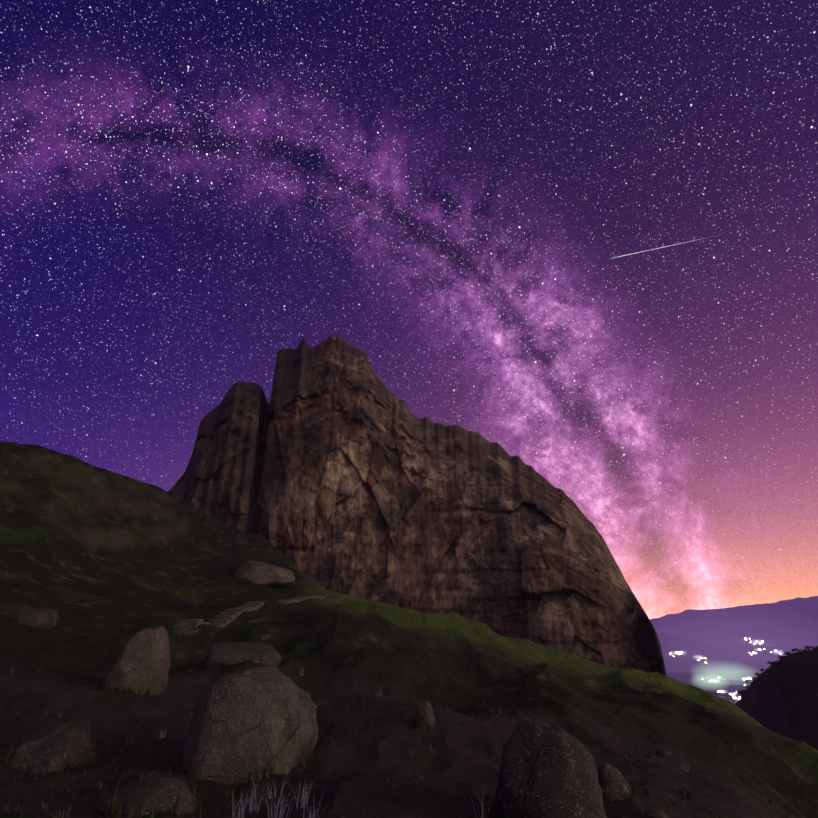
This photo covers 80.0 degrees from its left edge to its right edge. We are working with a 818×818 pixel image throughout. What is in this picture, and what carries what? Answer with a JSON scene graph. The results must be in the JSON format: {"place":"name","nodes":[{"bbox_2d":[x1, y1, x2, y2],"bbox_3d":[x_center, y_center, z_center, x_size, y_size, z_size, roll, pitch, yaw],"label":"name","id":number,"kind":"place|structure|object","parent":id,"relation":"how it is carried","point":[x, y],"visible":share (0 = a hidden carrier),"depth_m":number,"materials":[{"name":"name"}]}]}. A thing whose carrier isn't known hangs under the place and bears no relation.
{"place":"outdoors","nodes":[
{"label":"outdoors","id":0,"kind":"place"},
{"bbox_2d":[0,643,799,817],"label":"dry grass tufts","id":1,"kind":"object","parent":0,"point":[10,755],"depth_m":5.72,"materials":[{"name":"plant"}]},
{"bbox_2d":[0,441,817,817],"bbox_3d":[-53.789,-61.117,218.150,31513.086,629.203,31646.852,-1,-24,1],"label":"ground","id":2,"kind":"structure","parent":0,"point":[106,563],"depth_m":17.11,"materials":[{"name":"green plant"}]},
{"bbox_2d":[17,609,59,628],"bbox_3d":[-14.305,8.202,18.558,1.357,1.131,1.452,-1,-24,1],"label":"rock","id":3,"kind":"object","parent":2,"relation":"on","point":[43,618],"visible":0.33,"depth_m":18.33,"materials":[{"name":"grey stone"}]},
{"bbox_2d":[7,717,99,772],"bbox_3d":[-4.611,4.640,6.385,1.066,0.978,1.171,-15,-28,30],"label":"dark boulder","id":4,"kind":"object","parent":2,"relation":"on","point":[55,747],"visible":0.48,"depth_m":6.22,"materials":[{"name":"grey stone"}]},
{"bbox_2d":[105,626,170,694],"bbox_3d":[-5.280,5.084,9.585,0.870,1.501,1.190,-1,-24,1],"label":"slab boulder","id":5,"kind":"object","parent":2,"relation":"on","point":[143,660],"visible":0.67,"depth_m":9.37,"materials":[{"name":"grey stone"}]},
{"bbox_2d":[110,777,196,817],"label":"boulder","id":6,"kind":"object","parent":2,"relation":"on","point":[143,796],"visible":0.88,"depth_m":4.45,"materials":[{"name":"grey stone"}]},
{"bbox_2d":[201,642,281,669],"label":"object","id":7,"kind":"object","parent":2,"relation":"on","point":[227,654],"visible":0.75,"depth_m":13.84,"materials":[{"name":"grey stone"}]},
{"bbox_2d":[181,665,317,784],"bbox_3d":[-2.018,4.207,6.383,1.648,1.520,1.371,12,-27,-24],"label":"boulder","id":8,"kind":"object","parent":2,"relation":"on","point":[262,717],"visible":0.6,"depth_m":5.98,"materials":[{"name":"grey stone"}]},
{"bbox_2d":[186,592,331,627],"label":"stone stairs","id":9,"kind":"structure","parent":2,"relation":"on","point":[225,619],"depth_m":27.06,"materials":[{"name":"grey stone"}]},
{"bbox_2d":[234,560,294,587],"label":"boulder","id":10,"kind":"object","parent":2,"relation":"on","point":[263,574],"depth_m":40.27,"materials":[{"name":"grey stone"}]},
{"bbox_2d":[0,639,790,817],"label":"dark grass tufts","id":11,"kind":"object","parent":2,"relation":"on","point":[490,811],"visible":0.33,"depth_m":6.05,"materials":[{"name":"green plant"}]},
{"bbox_2d":[168,334,666,675],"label":"crag rock","id":12,"kind":"object","parent":2,"relation":"on","point":[335,464],"visible":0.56,"depth_m":86.17,"materials":[{"name":"brown stone"}]},
{"bbox_2d":[413,701,434,729],"bbox_3d":[0.236,4.955,7.825,0.349,0.445,0.279,-1,-24,1],"label":"boulder","id":13,"kind":"object","parent":2,"relation":"on","point":[424,712],"visible":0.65,"depth_m":7.75,"materials":[{"name":"grey stone"}]},
{"bbox_2d":[187,669,671,817],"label":"scattered stones","id":14,"kind":"object","parent":2,"relation":"on","point":[653,812],"visible":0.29,"depth_m":5.42,"materials":[{"name":"grey stone"}]},
{"bbox_2d":[155,667,716,817],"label":"pale grass tuft","id":15,"kind":"object","parent":2,"relation":"on","point":[275,795],"visible":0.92,"depth_m":4.60,"materials":[{"name":"grey plant"}]},
{"bbox_2d":[495,718,606,817],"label":"boulder","id":16,"kind":"object","parent":2,"relation":"on","point":[548,770],"visible":1,"depth_m":4.25,"materials":[{"name":"grey stone"}]},
{"bbox_2d":[597,763,630,801],"bbox_3d":[2.221,4.106,5.330,0.369,0.372,0.384,-1,-24,1],"label":"boulder","id":17,"kind":"object","parent":2,"relation":"on","point":[611,777],"visible":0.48,"depth_m":5.24,"materials":[{"name":"grey stone"}]},
{"bbox_2d":[771,660,779,664],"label":"tree","id":18,"kind":"object","parent":2,"relation":"on","point":[776,662],"visible":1,"depth_m":119.41,"materials":[{"name":"black plant"}]},
{"bbox_2d":[0,0,817,618],"label":"sky","id":19,"kind":"structure","parent":0,"point":[579,238],"materials":[{"name":"purple"}]}
]}

